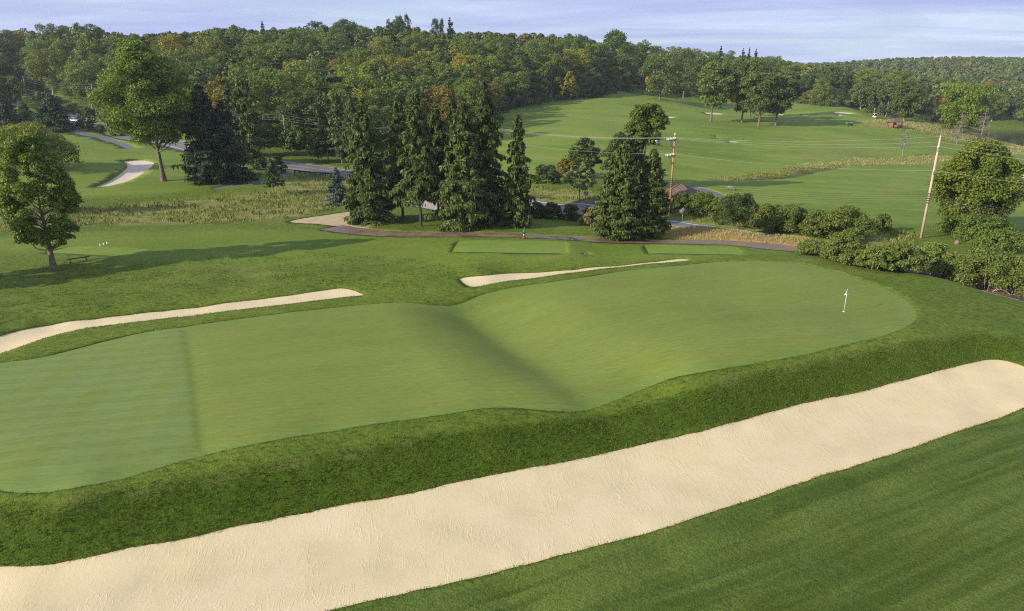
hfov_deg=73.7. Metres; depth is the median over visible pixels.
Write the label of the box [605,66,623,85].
woodland tree
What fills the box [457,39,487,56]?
woodland tree
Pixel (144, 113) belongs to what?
oak tree
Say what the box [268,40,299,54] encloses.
woodland tree
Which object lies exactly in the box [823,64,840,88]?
woodland tree
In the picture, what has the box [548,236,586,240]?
puddle
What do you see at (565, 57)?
woodland tree
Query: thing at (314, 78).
woodland tree
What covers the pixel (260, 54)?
woodland tree
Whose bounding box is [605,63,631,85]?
woodland tree
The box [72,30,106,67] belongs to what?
woodland tree
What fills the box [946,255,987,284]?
leggy shrub
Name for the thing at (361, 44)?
woodland tree
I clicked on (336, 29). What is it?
woodland tree
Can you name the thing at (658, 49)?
woodland tree
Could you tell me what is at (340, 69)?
woodland tree
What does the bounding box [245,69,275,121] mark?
woodland tree
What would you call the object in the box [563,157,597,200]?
young tree
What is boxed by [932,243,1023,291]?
leggy shrub
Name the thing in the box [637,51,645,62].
woodland tree
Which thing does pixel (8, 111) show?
dark spruce
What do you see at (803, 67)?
woodland tree
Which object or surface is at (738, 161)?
power wire
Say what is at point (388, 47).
woodland tree
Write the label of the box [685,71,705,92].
woodland tree
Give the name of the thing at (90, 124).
hedge bush
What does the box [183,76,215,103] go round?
woodland tree
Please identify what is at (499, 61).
woodland tree
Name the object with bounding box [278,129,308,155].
roadside tree
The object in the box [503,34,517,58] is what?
woodland tree
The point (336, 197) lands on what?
blue spruce
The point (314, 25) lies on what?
woodland tree
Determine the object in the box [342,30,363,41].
woodland tree
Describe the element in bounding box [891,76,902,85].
woodland tree
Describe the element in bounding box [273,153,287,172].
bush
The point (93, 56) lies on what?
woodland tree
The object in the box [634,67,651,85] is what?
woodland tree
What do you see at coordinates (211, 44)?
woodland tree
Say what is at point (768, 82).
shade tree
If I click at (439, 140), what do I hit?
weeping spruce
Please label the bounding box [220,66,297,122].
woodland tree
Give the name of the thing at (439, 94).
woodland tree
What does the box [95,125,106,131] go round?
hedge bush
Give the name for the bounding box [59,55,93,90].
woodland tree
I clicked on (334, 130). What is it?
thin spruce
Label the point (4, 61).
woodland tree
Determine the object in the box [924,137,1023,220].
maple tree
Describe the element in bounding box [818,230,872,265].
leggy shrub
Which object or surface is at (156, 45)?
woodland tree
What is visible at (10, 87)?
roadside tree
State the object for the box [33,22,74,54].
tree
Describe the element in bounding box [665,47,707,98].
shade tree
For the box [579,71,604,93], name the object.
woodland tree
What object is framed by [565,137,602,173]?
dark tree
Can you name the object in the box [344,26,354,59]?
pine tree
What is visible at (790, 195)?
phone cable
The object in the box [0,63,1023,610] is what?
ground
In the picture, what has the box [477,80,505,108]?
woodland tree
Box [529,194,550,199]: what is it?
guard rail
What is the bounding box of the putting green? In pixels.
[0,261,917,492]
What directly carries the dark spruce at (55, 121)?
on the ground at (934, 525)
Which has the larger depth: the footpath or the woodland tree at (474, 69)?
the woodland tree at (474, 69)
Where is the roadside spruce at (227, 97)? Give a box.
[221,83,239,138]
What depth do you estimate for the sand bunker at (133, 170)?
151.06 m
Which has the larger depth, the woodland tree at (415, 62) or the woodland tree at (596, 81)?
the woodland tree at (596, 81)
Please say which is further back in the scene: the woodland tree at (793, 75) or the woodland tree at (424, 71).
the woodland tree at (793, 75)
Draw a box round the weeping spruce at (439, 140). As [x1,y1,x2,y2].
[426,102,452,219]
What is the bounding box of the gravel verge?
[412,201,440,209]
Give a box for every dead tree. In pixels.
[898,123,912,155]
[949,115,965,143]
[971,110,996,138]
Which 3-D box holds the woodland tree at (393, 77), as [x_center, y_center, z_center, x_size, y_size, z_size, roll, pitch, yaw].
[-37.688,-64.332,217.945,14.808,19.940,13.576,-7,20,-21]
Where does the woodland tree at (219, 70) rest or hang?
on the ground at (934, 525)
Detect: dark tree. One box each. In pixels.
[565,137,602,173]
[597,130,646,175]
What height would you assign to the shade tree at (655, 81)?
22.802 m
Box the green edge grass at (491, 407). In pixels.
[0,260,917,493]
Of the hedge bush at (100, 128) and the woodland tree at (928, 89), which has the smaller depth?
the hedge bush at (100, 128)
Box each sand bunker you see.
[0,289,362,352]
[0,360,1023,610]
[96,160,153,186]
[461,259,687,286]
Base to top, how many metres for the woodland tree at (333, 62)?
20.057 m
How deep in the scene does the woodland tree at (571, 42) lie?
363.64 m
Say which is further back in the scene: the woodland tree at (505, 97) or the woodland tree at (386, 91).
the woodland tree at (505, 97)
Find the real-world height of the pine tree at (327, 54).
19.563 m
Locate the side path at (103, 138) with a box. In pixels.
[68,129,135,147]
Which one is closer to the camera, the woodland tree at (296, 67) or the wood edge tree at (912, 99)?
the woodland tree at (296, 67)
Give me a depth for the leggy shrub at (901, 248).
74.81 m
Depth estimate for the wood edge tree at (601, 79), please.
335.31 m
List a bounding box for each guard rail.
[294,170,332,176]
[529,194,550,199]
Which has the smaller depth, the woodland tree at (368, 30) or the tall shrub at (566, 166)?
the tall shrub at (566, 166)
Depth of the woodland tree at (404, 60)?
272.75 m
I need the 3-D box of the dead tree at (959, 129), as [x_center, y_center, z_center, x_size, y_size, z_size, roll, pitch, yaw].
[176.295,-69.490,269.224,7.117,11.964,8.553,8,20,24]
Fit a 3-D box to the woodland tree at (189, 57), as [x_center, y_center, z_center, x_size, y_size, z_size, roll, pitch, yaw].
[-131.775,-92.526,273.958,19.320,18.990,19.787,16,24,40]
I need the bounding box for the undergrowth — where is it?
[1,75,931,158]
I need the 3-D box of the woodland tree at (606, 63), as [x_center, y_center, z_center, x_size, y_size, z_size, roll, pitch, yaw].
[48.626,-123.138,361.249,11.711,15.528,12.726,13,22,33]
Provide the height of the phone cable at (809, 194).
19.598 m
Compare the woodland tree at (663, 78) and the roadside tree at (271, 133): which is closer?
the roadside tree at (271, 133)
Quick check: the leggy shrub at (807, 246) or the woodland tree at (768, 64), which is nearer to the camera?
the leggy shrub at (807, 246)
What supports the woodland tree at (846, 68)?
on the ground at (934, 525)
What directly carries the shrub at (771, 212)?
on the ground at (934, 525)
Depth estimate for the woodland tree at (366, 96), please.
192.81 m
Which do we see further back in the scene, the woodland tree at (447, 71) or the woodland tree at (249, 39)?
the woodland tree at (249, 39)
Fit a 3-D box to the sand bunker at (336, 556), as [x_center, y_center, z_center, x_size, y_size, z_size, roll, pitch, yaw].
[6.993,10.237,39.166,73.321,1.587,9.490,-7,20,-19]
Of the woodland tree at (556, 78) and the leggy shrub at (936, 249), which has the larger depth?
the woodland tree at (556, 78)
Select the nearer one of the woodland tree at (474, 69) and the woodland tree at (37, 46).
the woodland tree at (474, 69)
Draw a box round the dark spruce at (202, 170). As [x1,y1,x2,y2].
[169,84,242,184]
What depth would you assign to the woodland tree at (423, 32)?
348.96 m
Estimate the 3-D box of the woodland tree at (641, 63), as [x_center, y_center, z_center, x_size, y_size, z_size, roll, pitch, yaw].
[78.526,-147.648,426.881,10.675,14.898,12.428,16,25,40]
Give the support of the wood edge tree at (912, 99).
on the ground at (934, 525)
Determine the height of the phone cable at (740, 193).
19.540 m
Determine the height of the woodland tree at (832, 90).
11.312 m
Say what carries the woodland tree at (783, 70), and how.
on the ground at (934, 525)
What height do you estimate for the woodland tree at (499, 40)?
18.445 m
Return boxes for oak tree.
[86,39,197,181]
[623,102,670,162]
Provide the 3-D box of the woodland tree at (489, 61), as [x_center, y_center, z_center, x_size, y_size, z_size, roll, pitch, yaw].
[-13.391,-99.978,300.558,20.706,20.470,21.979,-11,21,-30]
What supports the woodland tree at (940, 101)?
on the ground at (934, 525)
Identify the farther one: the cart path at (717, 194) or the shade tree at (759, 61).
the shade tree at (759, 61)
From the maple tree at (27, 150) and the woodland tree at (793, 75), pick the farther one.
the woodland tree at (793, 75)
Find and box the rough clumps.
[0,251,455,324]
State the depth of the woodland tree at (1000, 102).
433.94 m
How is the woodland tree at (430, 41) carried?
on the ground at (934, 525)
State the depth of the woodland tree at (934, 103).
405.52 m
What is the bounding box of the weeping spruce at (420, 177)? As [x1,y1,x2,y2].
[385,91,444,226]
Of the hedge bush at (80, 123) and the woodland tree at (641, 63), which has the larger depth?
the woodland tree at (641, 63)
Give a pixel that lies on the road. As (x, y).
(302, 167)
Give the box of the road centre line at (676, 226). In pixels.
[160,140,1020,294]
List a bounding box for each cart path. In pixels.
[320,225,1023,301]
[689,186,727,199]
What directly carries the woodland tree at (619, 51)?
on the ground at (934, 525)
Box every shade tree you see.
[637,52,684,99]
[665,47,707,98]
[695,61,734,121]
[722,62,760,122]
[738,57,765,115]
[739,70,784,125]
[761,75,799,125]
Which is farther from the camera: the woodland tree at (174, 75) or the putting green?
the woodland tree at (174, 75)
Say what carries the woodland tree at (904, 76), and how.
on the ground at (934, 525)
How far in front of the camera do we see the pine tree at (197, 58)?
265.24 m
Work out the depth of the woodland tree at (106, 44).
299.97 m
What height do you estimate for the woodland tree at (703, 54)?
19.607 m
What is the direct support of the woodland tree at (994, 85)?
on the ground at (934, 525)
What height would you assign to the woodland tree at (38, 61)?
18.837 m
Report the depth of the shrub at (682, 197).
115.96 m
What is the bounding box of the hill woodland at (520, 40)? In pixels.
[0,23,1023,123]
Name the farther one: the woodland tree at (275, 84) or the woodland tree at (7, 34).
the woodland tree at (7, 34)
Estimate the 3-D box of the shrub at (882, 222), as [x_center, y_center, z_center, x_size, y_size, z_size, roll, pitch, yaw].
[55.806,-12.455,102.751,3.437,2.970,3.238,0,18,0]
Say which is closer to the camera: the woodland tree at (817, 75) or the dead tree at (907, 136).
the dead tree at (907, 136)
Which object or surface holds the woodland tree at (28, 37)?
on the ground at (934, 525)
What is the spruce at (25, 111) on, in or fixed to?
on the ground at (934, 525)
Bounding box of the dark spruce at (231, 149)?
[205,100,262,184]
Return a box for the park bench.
[66,256,88,263]
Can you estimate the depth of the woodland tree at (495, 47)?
332.35 m
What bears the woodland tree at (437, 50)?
on the ground at (934, 525)
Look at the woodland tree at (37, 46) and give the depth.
309.12 m
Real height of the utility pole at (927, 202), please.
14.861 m
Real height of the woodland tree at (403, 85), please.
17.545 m
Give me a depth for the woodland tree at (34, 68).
302.69 m
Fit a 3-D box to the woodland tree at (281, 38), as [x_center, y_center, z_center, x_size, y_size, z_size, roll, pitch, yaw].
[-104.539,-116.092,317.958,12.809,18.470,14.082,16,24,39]
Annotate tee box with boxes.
[47,247,140,255]
[452,241,565,253]
[644,245,741,254]
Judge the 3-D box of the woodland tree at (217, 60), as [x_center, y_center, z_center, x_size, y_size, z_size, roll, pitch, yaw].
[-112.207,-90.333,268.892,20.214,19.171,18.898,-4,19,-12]
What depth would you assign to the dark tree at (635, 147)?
137.42 m
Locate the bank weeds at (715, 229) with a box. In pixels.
[664,225,815,243]
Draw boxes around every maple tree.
[0,132,84,268]
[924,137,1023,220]
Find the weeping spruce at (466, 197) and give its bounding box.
[423,101,502,231]
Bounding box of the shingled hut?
[665,183,697,203]
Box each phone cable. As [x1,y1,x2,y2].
[25,87,1021,211]
[28,89,1019,213]
[30,92,1023,221]
[57,100,1020,218]
[65,101,1022,216]
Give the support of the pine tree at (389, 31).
on the ground at (934, 525)
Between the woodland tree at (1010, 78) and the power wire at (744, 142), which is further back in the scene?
the woodland tree at (1010, 78)
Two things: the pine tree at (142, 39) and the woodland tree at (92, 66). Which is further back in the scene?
the pine tree at (142, 39)
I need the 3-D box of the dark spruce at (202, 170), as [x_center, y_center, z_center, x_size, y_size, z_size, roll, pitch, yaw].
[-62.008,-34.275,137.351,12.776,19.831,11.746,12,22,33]
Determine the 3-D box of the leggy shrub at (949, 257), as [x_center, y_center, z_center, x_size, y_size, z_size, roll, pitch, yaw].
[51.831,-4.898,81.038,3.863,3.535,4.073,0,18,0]
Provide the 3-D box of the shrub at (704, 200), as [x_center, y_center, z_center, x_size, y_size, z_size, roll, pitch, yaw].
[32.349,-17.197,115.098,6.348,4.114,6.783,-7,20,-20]
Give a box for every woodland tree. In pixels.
[0,29,19,69]
[0,43,13,65]
[0,53,10,73]
[3,30,27,62]
[6,56,22,79]
[9,41,27,59]
[11,59,33,82]
[16,35,36,65]
[18,47,68,93]
[21,39,54,64]
[22,58,51,89]
[23,38,67,84]
[24,68,46,87]
[42,39,89,70]
[42,55,67,93]
[54,36,88,70]
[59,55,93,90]
[60,55,101,99]
[64,60,102,109]
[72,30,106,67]
[89,53,105,71]
[93,75,129,98]
[96,35,125,54]
[96,56,114,72]
[101,43,118,66]
[102,38,122,58]
[127,34,150,44]
[133,53,187,93]
[141,36,161,48]
[155,39,185,60]
[155,63,192,97]
[157,33,191,60]
[161,50,205,73]
[176,61,212,80]
[178,63,218,89]
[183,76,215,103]
[185,43,213,60]
[189,35,230,72]
[202,57,224,71]
[202,76,235,111]
[208,51,229,78]
[209,29,244,51]
[214,57,256,80]
[215,76,234,105]
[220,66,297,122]
[224,47,259,61]
[230,24,240,35]
[233,57,285,99]
[238,35,267,61]
[239,48,255,61]
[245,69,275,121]
[251,42,300,75]
[252,31,273,39]
[262,33,291,50]
[267,46,307,71]
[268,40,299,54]
[270,59,318,98]
[272,88,299,123]
[274,88,329,135]
[276,36,293,44]
[281,29,322,53]
[287,71,330,134]
[290,43,314,58]
[302,29,324,45]
[303,20,324,47]
[303,58,331,85]
[308,35,336,67]
[312,32,336,51]
[319,33,361,62]
[320,51,361,67]
[326,58,360,84]
[326,88,382,128]
[327,26,350,57]
[327,70,363,96]
[329,62,367,85]
[332,19,360,42]
[334,73,384,103]
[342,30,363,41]
[342,47,391,68]
[352,62,382,91]
[357,41,367,64]
[360,26,373,45]
[363,54,412,79]
[365,87,403,136]
[367,105,393,150]
[370,35,403,57]
[379,52,408,68]
[380,71,408,119]
[380,81,412,117]
[383,56,414,77]
[393,46,416,67]
[395,32,405,47]
[399,74,439,101]
[400,34,430,59]
[403,82,430,134]
[404,43,422,60]
[408,50,443,75]
[409,60,426,72]
[410,30,431,45]
[411,62,451,84]
[419,37,448,53]
[419,85,472,133]
[427,64,466,84]
[429,45,448,64]
[434,66,463,101]
[440,39,457,63]
[443,46,460,65]
[446,34,474,61]
[447,66,484,82]
[450,53,483,77]
[450,77,480,114]
[454,81,488,121]
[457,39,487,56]
[457,50,473,70]
[457,66,479,82]
[462,38,490,56]
[465,54,505,84]
[475,48,490,78]
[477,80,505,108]
[482,36,509,54]
[483,42,513,71]
[484,77,504,100]
[485,53,511,81]
[488,40,505,68]
[489,79,508,111]
[492,55,528,78]
[497,71,529,102]
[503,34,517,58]
[506,59,536,102]
[507,46,547,82]
[519,40,565,82]
[524,38,552,58]
[529,67,551,95]
[534,53,568,96]
[549,55,579,89]
[550,38,569,52]
[554,48,592,80]
[558,37,584,63]
[572,73,590,96]
[573,43,600,77]
[574,49,599,73]
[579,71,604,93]
[588,29,639,81]
[596,57,615,81]
[597,64,611,87]
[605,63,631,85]
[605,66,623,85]
[613,46,635,63]
[622,56,640,76]
[623,42,647,57]
[633,57,644,76]
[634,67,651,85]
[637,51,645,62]
[646,45,664,69]
[659,46,682,62]
[660,72,669,86]
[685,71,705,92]
[691,50,713,63]
[707,52,721,62]
[714,50,735,65]
[719,58,741,73]
[727,64,737,75]
[762,61,778,75]
[763,56,784,72]
[775,65,796,78]
[787,71,797,86]
[793,63,816,79]
[795,74,813,96]
[799,90,814,103]
[802,72,831,95]
[808,77,833,101]
[817,86,839,101]
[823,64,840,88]
[837,64,856,91]
[837,88,846,106]
[852,68,883,86]
[874,76,890,91]
[888,69,915,91]
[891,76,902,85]
[902,79,927,108]
[917,95,933,115]
[922,84,937,103]
[923,94,958,122]
[925,99,939,119]
[929,109,945,122]
[930,88,943,103]
[936,78,954,89]
[937,82,956,96]
[975,82,1001,93]
[977,76,983,83]
[987,93,1009,120]
[993,93,1005,111]
[1004,75,1015,80]
[1007,80,1023,88]
[1007,93,1023,113]
[1011,64,1022,73]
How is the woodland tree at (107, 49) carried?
on the ground at (934, 525)
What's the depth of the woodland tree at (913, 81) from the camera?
402.55 m
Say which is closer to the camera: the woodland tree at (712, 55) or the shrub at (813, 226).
the shrub at (813, 226)
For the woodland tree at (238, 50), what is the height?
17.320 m
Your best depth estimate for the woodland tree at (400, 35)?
352.25 m
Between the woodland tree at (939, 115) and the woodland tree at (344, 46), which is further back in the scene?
the woodland tree at (939, 115)
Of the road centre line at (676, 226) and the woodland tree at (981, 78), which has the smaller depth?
the road centre line at (676, 226)
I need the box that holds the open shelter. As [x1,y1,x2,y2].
[885,118,903,127]
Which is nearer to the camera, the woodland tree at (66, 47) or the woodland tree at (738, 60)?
the woodland tree at (66, 47)
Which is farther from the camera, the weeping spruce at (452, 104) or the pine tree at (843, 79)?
the pine tree at (843, 79)
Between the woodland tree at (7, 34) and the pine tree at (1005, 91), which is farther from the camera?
the pine tree at (1005, 91)
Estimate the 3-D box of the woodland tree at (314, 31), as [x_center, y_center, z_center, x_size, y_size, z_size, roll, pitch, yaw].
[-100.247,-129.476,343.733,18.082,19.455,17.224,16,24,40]
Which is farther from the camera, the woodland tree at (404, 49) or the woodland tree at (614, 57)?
the woodland tree at (614, 57)
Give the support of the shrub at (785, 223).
on the ground at (934, 525)
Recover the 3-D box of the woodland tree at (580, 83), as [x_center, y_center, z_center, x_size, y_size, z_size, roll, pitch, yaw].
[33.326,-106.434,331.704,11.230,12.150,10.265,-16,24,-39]
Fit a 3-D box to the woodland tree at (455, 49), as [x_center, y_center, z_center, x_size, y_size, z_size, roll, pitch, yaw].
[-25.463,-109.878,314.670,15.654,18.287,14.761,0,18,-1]
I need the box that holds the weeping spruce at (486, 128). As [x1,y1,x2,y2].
[468,80,529,224]
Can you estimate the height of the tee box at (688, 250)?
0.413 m
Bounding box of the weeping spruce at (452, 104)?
[439,88,457,207]
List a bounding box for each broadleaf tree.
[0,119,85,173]
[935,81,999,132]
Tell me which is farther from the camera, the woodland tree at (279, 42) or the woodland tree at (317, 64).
the woodland tree at (279, 42)
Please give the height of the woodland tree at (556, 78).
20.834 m
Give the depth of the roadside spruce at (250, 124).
165.34 m
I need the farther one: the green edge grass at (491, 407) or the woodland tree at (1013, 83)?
the woodland tree at (1013, 83)
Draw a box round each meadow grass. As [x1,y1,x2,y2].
[0,165,924,249]
[797,119,1023,167]
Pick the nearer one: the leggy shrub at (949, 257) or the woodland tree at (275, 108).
the leggy shrub at (949, 257)
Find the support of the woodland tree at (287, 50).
on the ground at (934, 525)
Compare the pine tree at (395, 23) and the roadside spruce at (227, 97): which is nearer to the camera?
the roadside spruce at (227, 97)
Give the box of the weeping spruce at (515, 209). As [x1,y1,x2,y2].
[495,114,536,228]
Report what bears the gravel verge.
on the ground at (934, 525)
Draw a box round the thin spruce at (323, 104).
[310,92,339,159]
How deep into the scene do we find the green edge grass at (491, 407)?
51.69 m
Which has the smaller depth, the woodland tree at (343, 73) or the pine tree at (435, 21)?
the woodland tree at (343, 73)
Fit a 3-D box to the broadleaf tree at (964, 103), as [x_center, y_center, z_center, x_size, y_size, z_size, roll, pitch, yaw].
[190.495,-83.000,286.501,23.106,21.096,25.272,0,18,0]
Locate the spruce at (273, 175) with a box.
[261,158,284,195]
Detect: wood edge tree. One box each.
[558,71,578,98]
[585,67,605,96]
[850,80,874,109]
[862,80,890,112]
[874,82,901,115]
[887,84,928,120]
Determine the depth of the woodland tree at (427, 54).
290.99 m
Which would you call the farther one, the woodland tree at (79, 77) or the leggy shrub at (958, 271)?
the woodland tree at (79, 77)
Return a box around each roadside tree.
[0,75,25,104]
[254,123,284,152]
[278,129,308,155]
[282,101,310,135]
[308,135,326,161]
[335,141,352,163]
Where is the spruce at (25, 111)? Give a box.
[15,101,35,121]
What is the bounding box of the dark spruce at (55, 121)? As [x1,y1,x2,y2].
[29,93,76,132]
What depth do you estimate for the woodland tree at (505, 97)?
267.93 m
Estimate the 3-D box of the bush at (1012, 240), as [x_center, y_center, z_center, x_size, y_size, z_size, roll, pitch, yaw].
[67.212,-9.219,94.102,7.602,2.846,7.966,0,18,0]
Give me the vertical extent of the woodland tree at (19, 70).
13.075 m
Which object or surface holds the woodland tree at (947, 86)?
on the ground at (934, 525)
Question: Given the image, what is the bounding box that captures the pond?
[970,130,1023,145]
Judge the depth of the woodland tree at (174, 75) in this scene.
237.70 m
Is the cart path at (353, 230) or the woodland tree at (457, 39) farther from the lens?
the woodland tree at (457, 39)
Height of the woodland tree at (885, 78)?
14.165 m
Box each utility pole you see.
[665,133,676,214]
[920,136,940,237]
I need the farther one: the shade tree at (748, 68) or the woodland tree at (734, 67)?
the woodland tree at (734, 67)
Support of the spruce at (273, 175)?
on the ground at (934, 525)
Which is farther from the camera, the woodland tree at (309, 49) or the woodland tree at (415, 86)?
the woodland tree at (309, 49)
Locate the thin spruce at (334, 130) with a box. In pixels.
[324,89,349,162]
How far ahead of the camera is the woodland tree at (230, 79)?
224.26 m
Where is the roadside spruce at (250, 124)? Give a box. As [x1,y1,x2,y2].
[228,74,272,164]
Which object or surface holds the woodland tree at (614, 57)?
on the ground at (934, 525)
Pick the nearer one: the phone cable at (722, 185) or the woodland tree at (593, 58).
the phone cable at (722, 185)
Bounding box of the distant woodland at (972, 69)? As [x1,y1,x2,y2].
[782,56,1023,119]
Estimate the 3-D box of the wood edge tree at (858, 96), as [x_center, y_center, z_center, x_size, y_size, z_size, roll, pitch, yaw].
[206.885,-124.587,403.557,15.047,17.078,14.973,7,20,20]
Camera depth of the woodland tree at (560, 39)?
369.32 m
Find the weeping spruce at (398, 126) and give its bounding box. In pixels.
[381,95,415,217]
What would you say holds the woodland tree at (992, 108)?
on the ground at (934, 525)
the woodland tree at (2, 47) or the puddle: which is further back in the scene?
the woodland tree at (2, 47)
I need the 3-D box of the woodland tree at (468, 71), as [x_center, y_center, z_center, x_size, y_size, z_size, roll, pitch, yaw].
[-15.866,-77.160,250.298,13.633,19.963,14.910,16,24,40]
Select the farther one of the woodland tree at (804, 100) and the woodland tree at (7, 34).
the woodland tree at (804, 100)
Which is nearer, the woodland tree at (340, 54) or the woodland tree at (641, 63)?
the woodland tree at (340, 54)
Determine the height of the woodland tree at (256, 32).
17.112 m
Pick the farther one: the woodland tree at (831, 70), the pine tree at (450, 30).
the woodland tree at (831, 70)
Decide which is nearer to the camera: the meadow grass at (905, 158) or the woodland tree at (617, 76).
the meadow grass at (905, 158)
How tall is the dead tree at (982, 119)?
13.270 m
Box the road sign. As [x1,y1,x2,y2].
[680,207,685,219]
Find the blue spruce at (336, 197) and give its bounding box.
[324,167,346,206]
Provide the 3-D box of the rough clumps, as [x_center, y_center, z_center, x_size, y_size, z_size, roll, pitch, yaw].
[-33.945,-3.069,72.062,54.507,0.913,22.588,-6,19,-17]
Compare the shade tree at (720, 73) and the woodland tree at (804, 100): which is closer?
the shade tree at (720, 73)
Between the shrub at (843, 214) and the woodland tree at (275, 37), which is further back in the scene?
the woodland tree at (275, 37)
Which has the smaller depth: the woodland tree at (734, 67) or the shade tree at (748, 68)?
the shade tree at (748, 68)
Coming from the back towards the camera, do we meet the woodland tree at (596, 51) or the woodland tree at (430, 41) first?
the woodland tree at (596, 51)
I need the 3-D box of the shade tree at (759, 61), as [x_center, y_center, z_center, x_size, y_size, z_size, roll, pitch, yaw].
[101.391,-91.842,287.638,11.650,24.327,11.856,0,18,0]
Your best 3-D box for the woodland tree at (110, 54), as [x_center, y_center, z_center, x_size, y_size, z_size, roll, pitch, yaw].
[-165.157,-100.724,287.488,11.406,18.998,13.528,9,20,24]
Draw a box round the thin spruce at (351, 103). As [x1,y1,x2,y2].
[333,95,372,152]
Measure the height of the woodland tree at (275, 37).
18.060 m
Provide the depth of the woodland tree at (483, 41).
344.65 m
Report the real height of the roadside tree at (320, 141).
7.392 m
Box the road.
[5,96,1023,301]
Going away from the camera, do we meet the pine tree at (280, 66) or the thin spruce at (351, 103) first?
the thin spruce at (351, 103)
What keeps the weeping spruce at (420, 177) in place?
on the ground at (934, 525)
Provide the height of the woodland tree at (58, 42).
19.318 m
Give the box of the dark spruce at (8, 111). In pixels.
[0,90,21,126]
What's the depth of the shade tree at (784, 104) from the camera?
257.00 m
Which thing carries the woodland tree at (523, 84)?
on the ground at (934, 525)
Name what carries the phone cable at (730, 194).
attached to the utility pole at (671, 155)
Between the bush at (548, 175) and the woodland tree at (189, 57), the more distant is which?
the woodland tree at (189, 57)
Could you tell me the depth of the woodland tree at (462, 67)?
274.65 m
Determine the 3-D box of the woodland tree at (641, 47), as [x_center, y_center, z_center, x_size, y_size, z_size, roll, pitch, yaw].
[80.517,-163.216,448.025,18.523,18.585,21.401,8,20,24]
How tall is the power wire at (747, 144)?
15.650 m
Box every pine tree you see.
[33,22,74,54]
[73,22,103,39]
[140,36,152,49]
[187,55,201,80]
[214,50,245,89]
[220,36,237,51]
[260,21,264,31]
[269,57,291,82]
[301,107,328,144]
[311,69,357,124]
[320,46,343,62]
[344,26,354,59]
[380,22,403,54]
[386,19,399,42]
[394,14,411,36]
[430,18,443,40]
[444,17,453,44]
[717,46,722,63]
[833,74,847,95]
[998,86,1009,108]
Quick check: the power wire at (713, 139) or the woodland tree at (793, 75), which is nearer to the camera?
the power wire at (713, 139)
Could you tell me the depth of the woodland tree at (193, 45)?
289.54 m
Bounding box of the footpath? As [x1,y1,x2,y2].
[213,172,297,188]
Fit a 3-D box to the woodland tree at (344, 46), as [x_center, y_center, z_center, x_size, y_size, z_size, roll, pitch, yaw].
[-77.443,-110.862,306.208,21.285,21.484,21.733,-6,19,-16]
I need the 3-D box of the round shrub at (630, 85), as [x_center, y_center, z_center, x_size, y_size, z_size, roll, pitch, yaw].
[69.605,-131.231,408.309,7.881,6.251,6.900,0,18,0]
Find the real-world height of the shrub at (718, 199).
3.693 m
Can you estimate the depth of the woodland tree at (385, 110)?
178.99 m
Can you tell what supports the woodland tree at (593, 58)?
on the ground at (934, 525)
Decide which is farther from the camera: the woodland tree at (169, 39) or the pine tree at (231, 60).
the woodland tree at (169, 39)
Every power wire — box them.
[40,84,1017,158]
[40,92,1021,182]
[44,83,1017,153]
[50,82,1017,147]
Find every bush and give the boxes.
[75,119,84,128]
[85,120,96,129]
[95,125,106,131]
[252,158,266,169]
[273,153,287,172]
[527,201,545,217]
[532,164,561,184]
[543,202,564,218]
[562,203,582,220]
[579,205,598,226]
[932,211,1015,241]
[966,228,1023,253]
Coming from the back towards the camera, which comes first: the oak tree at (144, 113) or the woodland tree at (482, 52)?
the woodland tree at (482, 52)
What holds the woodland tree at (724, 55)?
on the ground at (934, 525)
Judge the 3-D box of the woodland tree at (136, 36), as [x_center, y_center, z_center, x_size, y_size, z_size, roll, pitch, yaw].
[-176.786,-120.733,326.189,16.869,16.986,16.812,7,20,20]
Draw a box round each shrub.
[556,157,578,176]
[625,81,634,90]
[668,192,695,210]
[684,190,717,216]
[708,196,732,217]
[710,192,766,227]
[748,203,783,231]
[769,203,807,232]
[795,237,843,258]
[801,209,837,236]
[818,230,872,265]
[823,204,881,239]
[839,255,868,266]
[854,244,895,270]
[871,213,893,231]
[883,241,931,272]
[907,240,955,275]
[931,249,963,278]
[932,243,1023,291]
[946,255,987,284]
[982,255,1023,296]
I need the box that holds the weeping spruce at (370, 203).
[341,97,398,226]
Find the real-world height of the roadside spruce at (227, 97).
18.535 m
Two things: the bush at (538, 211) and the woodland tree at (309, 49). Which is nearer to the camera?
the bush at (538, 211)
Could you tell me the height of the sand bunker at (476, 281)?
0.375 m
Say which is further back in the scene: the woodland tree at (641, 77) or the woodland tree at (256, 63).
the woodland tree at (641, 77)
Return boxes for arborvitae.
[589,144,651,240]
[633,148,671,238]
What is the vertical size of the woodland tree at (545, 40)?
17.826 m
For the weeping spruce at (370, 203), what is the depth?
99.22 m
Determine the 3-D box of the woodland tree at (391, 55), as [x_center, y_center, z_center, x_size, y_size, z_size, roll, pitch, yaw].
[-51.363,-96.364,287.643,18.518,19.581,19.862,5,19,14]
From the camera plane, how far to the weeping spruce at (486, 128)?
99.07 m
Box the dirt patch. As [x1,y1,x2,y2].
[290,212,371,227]

